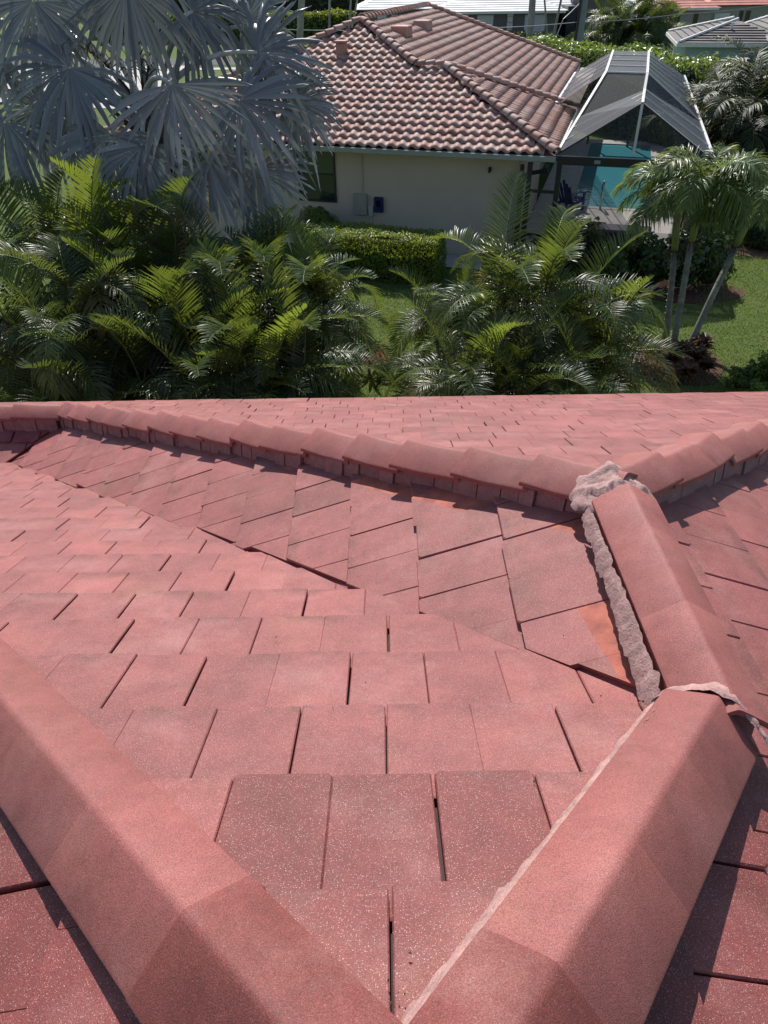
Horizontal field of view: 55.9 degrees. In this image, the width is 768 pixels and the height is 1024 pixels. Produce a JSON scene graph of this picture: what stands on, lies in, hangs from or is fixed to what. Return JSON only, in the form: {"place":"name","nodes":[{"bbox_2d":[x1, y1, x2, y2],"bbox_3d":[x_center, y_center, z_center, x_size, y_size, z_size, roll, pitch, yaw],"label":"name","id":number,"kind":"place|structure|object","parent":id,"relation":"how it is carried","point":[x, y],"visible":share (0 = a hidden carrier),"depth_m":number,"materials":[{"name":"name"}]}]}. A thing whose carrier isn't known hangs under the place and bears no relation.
{"place":"outdoors","nodes":[
{"label":"outdoors","id":0,"kind":"place"},
{"bbox_2d":[0,66,184,108],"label":"driveway","id":1,"kind":"structure","parent":0,"point":[139,83],"depth_m":55.68,"materials":[{"name":"concrete"}]},
{"bbox_2d":[200,67,235,69],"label":"pavement","id":2,"kind":"structure","parent":0,"point":[219,68],"depth_m":61.78,"materials":[{"name":"concrete"}]},
{"bbox_2d":[12,51,672,66],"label":"street","id":3,"kind":"structure","parent":0,"point":[214,61],"depth_m":66.65,"materials":[{"name":"grey asphalt"}]},
{"bbox_2d":[531,30,558,42],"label":"shrub","id":4,"kind":"object","parent":3,"relation":"on","point":[535,34],"visible":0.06,"depth_m":65.03,"materials":[{"name":"green plant"}]},
{"bbox_2d":[0,392,767,1023],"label":"tiled house","id":5,"kind":"structure","parent":0,"point":[220,802],"depth_m":2.50,"materials":[{"name":"red tile"}]},
{"bbox_2d":[275,635,601,1005],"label":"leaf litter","id":6,"kind":"object","parent":5,"relation":"on","point":[388,979],"visible":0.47,"depth_m":1.47,"materials":[{"name":"brown plant"}]},
{"bbox_2d":[0,0,767,399],"bbox_3d":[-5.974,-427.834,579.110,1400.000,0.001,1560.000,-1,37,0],"label":"lawn","id":7,"kind":"structure","parent":0,"point":[450,272],"depth_m":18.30,"materials":[{"name":"green plant"}]},
{"bbox_2d":[0,263,78,396],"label":"undergrowth shrub","id":8,"kind":"object","parent":7,"relation":"on","point":[4,320],"visible":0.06,"depth_m":12.94,"materials":[{"name":"green plant"}]},
{"bbox_2d":[1,333,118,400],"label":"undergrowth shrub","id":9,"kind":"object","parent":7,"relation":"on","point":[49,361],"visible":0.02,"depth_m":12.37,"materials":[{"name":"green plant"}]},
{"bbox_2d":[0,283,130,401],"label":"areca palm","id":10,"kind":"object","parent":7,"relation":"on","point":[18,373],"visible":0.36,"depth_m":11.46,"materials":[{"name":"green plant"}]},
{"bbox_2d":[0,166,149,367],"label":"areca palm","id":11,"kind":"object","parent":7,"relation":"on","point":[19,231],"visible":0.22,"depth_m":12.89,"materials":[{"name":"green plant"}]},
{"bbox_2d":[0,231,188,401],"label":"areca palm","id":12,"kind":"object","parent":7,"relation":"on","point":[67,285],"visible":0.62,"depth_m":11.25,"materials":[{"name":"green plant"}]},
{"bbox_2d":[13,317,185,401],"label":"areca palm","id":13,"kind":"object","parent":7,"relation":"on","point":[116,395],"visible":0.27,"depth_m":11.14,"materials":[{"name":"green plant"}]},
{"bbox_2d":[2,232,222,400],"bbox_3d":[-4.136,-3.036,12.414,3.879,3.630,3.744,-1,37,0],"label":"areca palm","id":14,"kind":"object","parent":7,"relation":"on","point":[81,247],"visible":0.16,"depth_m":11.34,"materials":[{"name":"green plant"}]},
{"bbox_2d":[1,153,227,341],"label":"areca palm","id":15,"kind":"object","parent":7,"relation":"on","point":[87,182],"visible":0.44,"depth_m":11.98,"materials":[{"name":"green plant"}]},
{"bbox_2d":[47,173,217,359],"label":"areca palm","id":16,"kind":"object","parent":7,"relation":"on","point":[164,243],"visible":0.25,"depth_m":12.36,"materials":[{"name":"green plant"}]},
{"bbox_2d":[89,315,187,400],"bbox_3d":[-4.078,-2.373,12.568,3.011,2.355,1.552,-1,37,0],"label":"undergrowth shrub","id":17,"kind":"object","parent":7,"relation":"on","point":[142,374],"visible":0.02,"depth_m":12.21,"materials":[{"name":"green plant"}]},
{"bbox_2d":[37,265,272,401],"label":"areca palm","id":18,"kind":"object","parent":7,"relation":"on","point":[186,313],"visible":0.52,"depth_m":11.19,"materials":[{"name":"green plant"}]},
{"bbox_2d":[0,0,345,273],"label":"silver fan palm","id":19,"kind":"object","parent":7,"relation":"on","point":[74,94],"visible":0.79,"depth_m":12.86,"materials":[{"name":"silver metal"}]},
{"bbox_2d":[92,197,306,397],"bbox_3d":[-3.225,-3.521,12.970,4.069,3.710,3.900,-1,37,0],"label":"areca palm","id":20,"kind":"object","parent":7,"relation":"on","point":[214,237],"visible":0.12,"depth_m":12.41,"materials":[{"name":"green plant"}]},
{"bbox_2d":[94,0,364,37],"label":"boundary hedge","id":21,"kind":"object","parent":7,"relation":"on","point":[319,5],"visible":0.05,"depth_m":90.11,"materials":[{"name":"green plant"}]},
{"bbox_2d":[98,7,361,43],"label":"boundary hedge","id":22,"kind":"object","parent":7,"relation":"on","point":[314,20],"visible":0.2,"depth_m":81.89,"materials":[{"name":"green plant"}]},
{"bbox_2d":[150,237,359,399],"bbox_3d":[-2.383,-2.413,11.780,4.216,3.567,3.603,-1,37,0],"label":"areca palm","id":23,"kind":"object","parent":7,"relation":"on","point":[233,337],"visible":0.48,"depth_m":11.35,"materials":[{"name":"green plant"}]},
{"bbox_2d":[151,202,362,397],"bbox_3d":[-2.411,-3.658,13.295,4.135,3.525,4.024,-1,37,0],"label":"areca palm","id":24,"kind":"object","parent":7,"relation":"on","point":[265,227],"visible":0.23,"depth_m":12.68,"materials":[{"name":"green plant"}]},
{"bbox_2d":[175,240,396,398],"bbox_3d":[-1.793,-2.533,11.824,3.429,3.483,3.086,-25,43,-28],"label":"areca palm","id":25,"kind":"object","parent":7,"relation":"on","point":[285,322],"visible":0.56,"depth_m":11.38,"materials":[{"name":"green plant"}]},
{"bbox_2d":[297,0,304,37],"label":"palm trunk tree","id":26,"kind":"object","parent":7,"relation":"on","point":[300,20],"visible":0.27,"depth_m":41.29,"materials":[{"name":"grey plant"}]},
{"bbox_2d":[214,214,391,397],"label":"areca palm","id":27,"kind":"object","parent":7,"relation":"on","point":[326,294],"visible":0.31,"depth_m":12.66,"materials":[{"name":"green plant"}]},
{"bbox_2d":[203,211,404,392],"bbox_3d":[-1.573,-3.626,13.447,4.059,3.273,3.982,-1,37,0],"label":"areca palm","id":28,"kind":"object","parent":7,"relation":"on","point":[315,265],"visible":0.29,"depth_m":12.65,"materials":[{"name":"green plant"}]},
{"bbox_2d":[291,205,340,249],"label":"round shrub","id":29,"kind":"object","parent":7,"relation":"on","point":[315,215],"visible":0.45,"depth_m":20.86,"materials":[{"name":"green plant"}]},
{"bbox_2d":[295,371,359,397],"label":"undergrowth shrub","id":30,"kind":"object","parent":7,"relation":"on","point":[339,382],"visible":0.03,"depth_m":12.97,"materials":[{"name":"green plant"}]},
{"bbox_2d":[328,0,330,34],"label":"palm trunk tree","id":31,"kind":"object","parent":7,"relation":"on","point":[329,10],"visible":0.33,"depth_m":57.61,"materials":[{"name":"grey plant"}]},
{"bbox_2d":[104,1,587,257],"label":"stucco house","id":32,"kind":"structure","parent":7,"relation":"on","point":[447,121],"depth_m":20.90,"materials":[{"name":"brown tile"}]},
{"bbox_2d":[175,145,207,192],"bbox_3d":[-5.855,-10.416,21.947,1.200,1.410,0.048,9,38,13],"label":"window","id":33,"kind":"structure","parent":32,"relation":"in","point":[185,162],"depth_m":21.76,"materials":[{"name":"black glass"}]},
{"bbox_2d":[296,151,336,202],"bbox_3d":[-1.958,-9.779,21.030,1.160,1.410,0.048,9,38,13],"label":"window","id":34,"kind":"structure","parent":32,"relation":"in","point":[327,192],"depth_m":21.06,"materials":[{"name":"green glass"}]},
{"bbox_2d":[348,0,351,28],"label":"palm trunk tree","id":35,"kind":"object","parent":7,"relation":"on","point":[350,12],"visible":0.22,"depth_m":59.18,"materials":[{"name":"grey plant"}]},
{"bbox_2d":[351,0,357,27],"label":"palm trunk tree","id":36,"kind":"object","parent":7,"relation":"on","point":[355,11],"visible":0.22,"depth_m":59.63,"materials":[{"name":"grey plant"}]},
{"bbox_2d":[352,345,397,373],"bbox_3d":[-0.312,-3.080,14.928,1.106,0.559,1.136,-11,38,-14],"label":"cordyline","id":37,"kind":"object","parent":7,"relation":"on","point":[375,358],"visible":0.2,"depth_m":14.96,"materials":[{"name":"green plant"}]},
{"bbox_2d":[308,221,447,286],"bbox_3d":[-0.189,-7.054,19.604,3.732,1.314,1.369,9,38,13],"label":"clipped hedge","id":38,"kind":"object","parent":7,"relation":"on","point":[382,252],"visible":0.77,"depth_m":19.19,"materials":[{"name":"green plant"}]},
{"bbox_2d":[378,254,514,387],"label":"areca palm","id":39,"kind":"object","parent":7,"relation":"on","point":[426,291],"visible":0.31,"depth_m":13.51,"materials":[{"name":"green plant"}]},
{"bbox_2d":[438,254,483,269],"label":"paving slab","id":40,"kind":"structure","parent":7,"relation":"on","point":[450,260],"depth_m":20.70,"materials":[{"name":"concrete"}]},
{"bbox_2d":[373,240,566,396],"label":"areca palm","id":41,"kind":"object","parent":7,"relation":"on","point":[460,320],"visible":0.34,"depth_m":12.93,"materials":[{"name":"green plant"}]},
{"bbox_2d":[384,289,566,396],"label":"areca palm","id":42,"kind":"object","parent":7,"relation":"on","point":[462,373],"visible":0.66,"depth_m":11.58,"materials":[{"name":"green plant"}]},
{"bbox_2d":[390,286,601,396],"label":"areca palm","id":43,"kind":"object","parent":7,"relation":"on","point":[510,364],"visible":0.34,"depth_m":11.62,"materials":[{"name":"green plant"}]},
{"bbox_2d":[356,0,646,39],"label":"white roofed house","id":44,"kind":"structure","parent":7,"relation":"on","point":[511,14],"depth_m":74.57,"materials":[{"name":"grey paint"}]},
{"bbox_2d":[504,29,549,40],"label":"foundation hedge","id":45,"kind":"object","parent":7,"relation":"on","point":[521,33],"visible":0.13,"depth_m":72.97,"materials":[{"name":"green plant"}]},
{"bbox_2d":[526,0,535,36],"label":"palm trunk tree","id":46,"kind":"object","parent":7,"relation":"on","point":[531,15],"visible":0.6,"depth_m":69.33,"materials":[{"name":"grey plant"}]},
{"bbox_2d":[408,170,668,389],"bbox_3d":[2.516,-3.741,12.917,4.370,4.007,4.469,-30,46,-33],"label":"areca palm","id":47,"kind":"object","parent":7,"relation":"on","point":[528,274],"visible":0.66,"depth_m":12.38,"materials":[{"name":"green plant"}]},
{"bbox_2d":[544,0,547,33],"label":"palm trunk tree","id":48,"kind":"object","parent":7,"relation":"on","point":[545,17],"visible":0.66,"depth_m":69.46,"materials":[{"name":"grey plant"}]},
{"bbox_2d":[553,0,561,34],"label":"palm trunk tree","id":49,"kind":"object","parent":7,"relation":"on","point":[557,17],"visible":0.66,"depth_m":69.91,"materials":[{"name":"grey plant"}]},
{"bbox_2d":[491,307,627,394],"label":"areca palm","id":50,"kind":"object","parent":7,"relation":"on","point":[575,341],"visible":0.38,"depth_m":11.74,"materials":[{"name":"green plant"}]},
{"bbox_2d":[459,225,681,395],"bbox_3d":[3.371,-3.145,12.851,3.765,3.296,3.730,-19,41,-23],"label":"areca palm","id":51,"kind":"object","parent":7,"relation":"on","point":[634,235],"visible":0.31,"depth_m":12.44,"materials":[{"name":"green plant"}]},
{"bbox_2d":[544,219,605,235],"bbox_3d":[6.115,-9.024,23.049,1.815,0.132,1.580,9,38,13],"label":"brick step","id":52,"kind":"object","parent":7,"relation":"on","point":[575,226],"visible":0.06,"depth_m":23.21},
{"bbox_2d":[574,0,587,42],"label":"utility pole","id":53,"kind":"object","parent":7,"relation":"on","point":[580,22],"visible":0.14,"depth_m":46.30,"materials":[{"name":"concrete"}]},
{"bbox_2d":[282,22,574,30],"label":"overhead cable","id":54,"kind":"object","parent":53,"relation":"attached to","point":[497,27],"visible":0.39,"depth_m":47.00,"materials":[{"name":"black rubber"}]},
{"bbox_2d":[556,4,578,36],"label":"overhead cable","id":55,"kind":"object","parent":53,"relation":"attached to","point":[563,19],"visible":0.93,"depth_m":45.99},
{"bbox_2d":[575,5,767,22],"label":"overhead cable","id":56,"kind":"object","parent":53,"relation":"attached to","point":[677,14],"visible":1,"depth_m":47.11,"materials":[{"name":"black rubber"}]},
{"bbox_2d":[568,30,598,46],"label":"foundation hedge","id":57,"kind":"object","parent":7,"relation":"on","point":[589,37],"visible":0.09,"depth_m":73.08,"materials":[{"name":"green plant"}]},
{"bbox_2d":[502,274,686,393],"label":"areca palm","id":58,"kind":"object","parent":7,"relation":"on","point":[607,360],"visible":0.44,"depth_m":12.38,"materials":[{"name":"green plant"}]},
{"bbox_2d":[523,276,667,293],"bbox_3d":[5.742,-6.039,19.175,4.912,0.001,1.526,-1,37,0],"label":"mulch bed","id":59,"kind":"object","parent":7,"relation":"on","point":[586,281],"visible":0.07,"depth_m":19.20,"materials":[{"name":"brown soil"}]},
{"bbox_2d":[524,230,570,277],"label":"glossy shrub","id":60,"kind":"object","parent":59,"relation":"on","point":[534,242],"visible":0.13,"depth_m":18.88,"materials":[{"name":"green plant"}]},
{"bbox_2d":[561,216,605,277],"bbox_3d":[5.116,-6.915,18.949,1.484,1.591,1.416,-1,37,0],"label":"glossy shrub","id":61,"kind":"object","parent":59,"relation":"on","point":[587,241],"visible":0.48,"depth_m":18.59,"materials":[{"name":"green plant"}]},
{"bbox_2d":[577,237,642,288],"bbox_3d":[6.000,-6.466,18.700,1.884,1.183,1.415,-14,39,-16],"label":"glossy shrub","id":62,"kind":"object","parent":59,"relation":"on","point":[617,264],"visible":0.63,"depth_m":18.36,"materials":[{"name":"green plant"}]},
{"bbox_2d":[518,139,680,253],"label":"pool deck","id":63,"kind":"structure","parent":7,"relation":"on","point":[604,215],"depth_m":24.77,"materials":[{"name":"grey concrete"}]},
{"bbox_2d":[557,180,587,213],"bbox_3d":[6.278,-10.782,24.525,1.020,1.037,0.820,-29,45,-32],"label":"adirondack chair","id":64,"kind":"object","parent":63,"relation":"on","point":[567,199],"visible":0.88,"depth_m":24.49,"materials":[{"name":"blue plastic"}]},
{"bbox_2d":[598,180,604,209],"bbox_3d":[7.438,-10.875,24.737,0.137,0.911,0.528,5,37,7],"label":"pool handrail","id":65,"kind":"object","parent":63,"relation":"on","point":[602,192],"visible":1,"depth_m":24.60,"materials":[{"name":"metal"}]},
{"bbox_2d":[564,142,656,211],"bbox_3d":[9.461,-13.815,29.393,3.200,0.075,11.950,9,38,13],"label":"pool coping","id":66,"kind":"object","parent":63,"relation":"on","point":[576,180],"visible":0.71,"depth_m":29.67,"materials":[{"name":"stone"}]},
{"bbox_2d":[513,50,715,256],"bbox_3d":[8.295,-13.589,25.369,4.755,4.582,18.010,9,38,13],"label":"pool screen cage","id":67,"kind":"object","parent":63,"relation":"on","point":[662,95],"visible":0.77,"depth_m":19.24,"materials":[{"name":"grey metal"}]},
{"bbox_2d":[597,223,650,248],"bbox_3d":[7.048,-8.112,21.367,1.520,0.560,0.680,9,38,13],"label":"deck box","id":68,"kind":"object","parent":63,"relation":"on","point":[610,229],"visible":0.3,"depth_m":21.14,"materials":[{"name":"grey plastic"}]},
{"bbox_2d":[565,0,665,56],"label":"bushy palm","id":69,"kind":"object","parent":7,"relation":"on","point":[619,25],"visible":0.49,"depth_m":62.60,"materials":[{"name":"green plant"}]},
{"bbox_2d":[525,33,735,151],"bbox_3d":[11.377,-21.663,36.717,3.054,3.976,15.708,-15,39,-18],"label":"tall hedge","id":70,"kind":"object","parent":7,"relation":"on","point":[609,91],"visible":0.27,"depth_m":34.79,"materials":[{"name":"green plant"}]},
{"bbox_2d":[583,0,682,47],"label":"bushy palm","id":71,"kind":"object","parent":7,"relation":"on","point":[663,30],"visible":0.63,"depth_m":60.92,"materials":[{"name":"green plant"}]},
{"bbox_2d":[610,0,691,56],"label":"bushy palm","id":72,"kind":"object","parent":7,"relation":"on","point":[664,11],"visible":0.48,"depth_m":60.47,"materials":[{"name":"green plant"}]},
{"bbox_2d":[626,343,722,384],"bbox_3d":[6.172,-3.167,15.353,1.957,0.001,2.080,-1,37,0],"label":"mulch bed","id":73,"kind":"object","parent":7,"relation":"on","point":[704,379],"visible":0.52,"depth_m":14.97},
{"bbox_2d":[653,340,674,362],"bbox_3d":[5.766,-3.298,15.082,0.681,0.585,0.759,-1,37,0],"label":"yellow croton","id":74,"kind":"object","parent":73,"relation":"on","point":[663,350],"visible":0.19,"depth_m":15.00,"materials":[{"name":"green plant"}]},
{"bbox_2d":[656,349,685,369],"bbox_3d":[5.909,-3.127,14.964,0.622,0.450,0.606,-1,37,0],"label":"croton","id":75,"kind":"object","parent":73,"relation":"on","point":[675,357],"visible":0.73,"depth_m":14.87,"materials":[{"name":"red plant"}]},
{"bbox_2d":[662,339,692,360],"bbox_3d":[6.255,-3.395,15.273,0.683,0.500,0.667,-1,37,0],"label":"croton","id":76,"kind":"object","parent":73,"relation":"on","point":[683,344],"visible":0.48,"depth_m":15.19,"materials":[{"name":"red plant"}]},
{"bbox_2d":[673,360,700,381],"bbox_3d":[6.078,-2.805,14.563,0.569,0.416,0.530,-1,37,0],"label":"croton","id":77,"kind":"object","parent":73,"relation":"on","point":[687,369],"visible":0.99,"depth_m":14.50,"materials":[{"name":"red plant"}]},
{"bbox_2d":[683,342,716,363],"bbox_3d":[6.487,-3.174,14.934,0.731,0.550,0.651,18,41,23],"label":"croton","id":78,"kind":"object","parent":73,"relation":"on","point":[698,353],"visible":0.95,"depth_m":14.86,"materials":[{"name":"red plant"}]},
{"bbox_2d":[638,139,767,345],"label":"slim palm","id":79,"kind":"object","parent":73,"relation":"on","point":[700,172],"visible":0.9,"depth_m":13.58,"materials":[{"name":"green plant"}]},
{"bbox_2d":[689,332,717,350],"bbox_3d":[6.819,-3.602,15.570,0.651,0.459,0.573,-1,37,0],"label":"croton","id":80,"kind":"object","parent":73,"relation":"on","point":[704,338],"visible":0.69,"depth_m":15.50,"materials":[{"name":"red plant"}]},
{"bbox_2d":[696,355,717,375],"bbox_3d":[6.561,-2.948,14.748,0.476,0.410,0.590,15,40,20],"label":"croton","id":81,"kind":"object","parent":73,"relation":"on","point":[708,364],"visible":0.99,"depth_m":14.68,"materials":[{"name":"red plant"}]},
{"bbox_2d":[680,150,767,347],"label":"slim palm","id":82,"kind":"object","parent":73,"relation":"on","point":[762,205],"visible":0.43,"depth_m":13.94,"materials":[{"name":"green plant"}]},
{"bbox_2d":[610,157,746,340],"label":"slim palm","id":83,"kind":"object","parent":7,"relation":"on","point":[664,213],"visible":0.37,"depth_m":14.47,"materials":[{"name":"green plant"}]},
{"bbox_2d":[640,281,744,302],"bbox_3d":[7.955,-5.710,18.696,2.715,0.001,1.605,-1,37,0],"label":"mulch bed","id":84,"kind":"object","parent":7,"relation":"on","point":[690,294],"visible":0.66,"depth_m":18.59,"materials":[{"name":"brown soil"}]},
{"bbox_2d":[625,226,681,285],"bbox_3d":[6.882,-6.484,18.450,1.691,1.501,1.402,-1,37,0],"label":"glossy shrub","id":85,"kind":"object","parent":84,"relation":"on","point":[653,250],"visible":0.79,"depth_m":18.21,"materials":[{"name":"green plant"}]},
{"bbox_2d":[659,222,717,286],"bbox_3d":[7.689,-6.498,18.338,1.618,1.610,1.331,-1,37,0],"label":"glossy shrub","id":86,"kind":"object","parent":84,"relation":"on","point":[699,257],"visible":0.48,"depth_m":18.07,"materials":[{"name":"green plant"}]},
{"bbox_2d":[696,228,737,283],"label":"glossy shrub","id":87,"kind":"object","parent":84,"relation":"on","point":[718,246],"visible":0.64,"depth_m":18.27,"materials":[{"name":"green plant"}]},
{"bbox_2d":[630,53,767,160],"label":"feather palm","id":88,"kind":"object","parent":7,"relation":"on","point":[713,86],"visible":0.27,"depth_m":23.56,"materials":[{"name":"green plant"}]},
{"bbox_2d":[658,46,767,225],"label":"feather palm","id":89,"kind":"object","parent":7,"relation":"on","point":[745,106],"visible":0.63,"depth_m":21.96,"materials":[{"name":"green plant"}]},
{"bbox_2d":[659,33,767,156],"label":"feather palm","id":90,"kind":"object","parent":7,"relation":"on","point":[670,131],"visible":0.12,"depth_m":26.42,"materials":[{"name":"green plant"}]},
{"bbox_2d":[683,58,757,156],"bbox_3d":[19.611,-16.205,29.375,13.639,3.861,2.575,8,38,11],"label":"tall hedge","id":91,"kind":"object","parent":7,"relation":"on","point":[704,75],"visible":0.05,"depth_m":29.91,"materials":[{"name":"green plant"}]},
{"bbox_2d":[678,72,767,208],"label":"feather palm","id":92,"kind":"object","parent":7,"relation":"on","point":[715,133],"visible":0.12,"depth_m":23.24,"materials":[{"name":"green plant"}]},
{"bbox_2d":[722,359,766,391],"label":"garden shrub","id":93,"kind":"object","parent":7,"relation":"on","point":[741,377],"visible":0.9,"depth_m":13.96,"materials":[{"name":"green plant"}]},
{"bbox_2d":[730,236,767,257],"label":"mulch ring","id":94,"kind":"object","parent":7,"relation":"on","point":[763,253],"visible":0.2,"depth_m":21.11,"materials":[{"name":"brown soil"}]},
{"bbox_2d":[727,210,767,250],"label":"round shrub","id":95,"kind":"object","parent":94,"relation":"on","point":[756,236],"visible":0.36,"depth_m":21.03,"materials":[{"name":"green plant"}]},
{"bbox_2d":[734,379,767,391],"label":"garden shrub","id":96,"kind":"object","parent":7,"relation":"on","point":[756,385],"visible":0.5,"depth_m":13.58,"materials":[{"name":"green plant"}]},
{"bbox_2d":[753,350,767,384],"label":"garden shrub","id":97,"kind":"object","parent":7,"relation":"on","point":[763,357],"visible":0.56,"depth_m":14.08,"materials":[{"name":"green plant"}]},
{"bbox_2d":[573,144,650,208],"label":"pool water","id":98,"kind":"structure","parent":0,"point":[592,178],"depth_m":28.70,"materials":[{"name":"teal liquid"}]},
{"bbox_2d":[653,0,767,38],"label":"red roofed house","id":99,"kind":"structure","parent":0,"point":[697,7],"depth_m":81.07,"materials":[{"name":"grey paint"}]},
{"bbox_2d":[692,12,698,23],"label":"window","id":100,"kind":"structure","parent":99,"relation":"in","point":[695,19],"depth_m":80.41,"materials":[{"name":"black glass"}]},
{"bbox_2d":[714,13,729,20],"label":"garage door","id":101,"kind":"structure","parent":99,"relation":"in","point":[717,15],"depth_m":81.92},
{"bbox_2d":[739,11,743,20],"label":"window","id":102,"kind":"structure","parent":99,"relation":"in","point":[741,13],"depth_m":81.94,"materials":[{"name":"black glass"}]},
{"bbox_2d":[744,11,750,21],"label":"window","id":103,"kind":"structure","parent":99,"relation":"in","point":[747,16],"depth_m":82.00,"materials":[{"name":"black glass"}]},
{"bbox_2d":[666,15,767,62],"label":"grey roofed house","id":104,"kind":"structure","parent":0,"point":[694,40],"depth_m":45.78,"materials":[{"name":"light blue stucco"},{"name":"grey standing-seam metal"}]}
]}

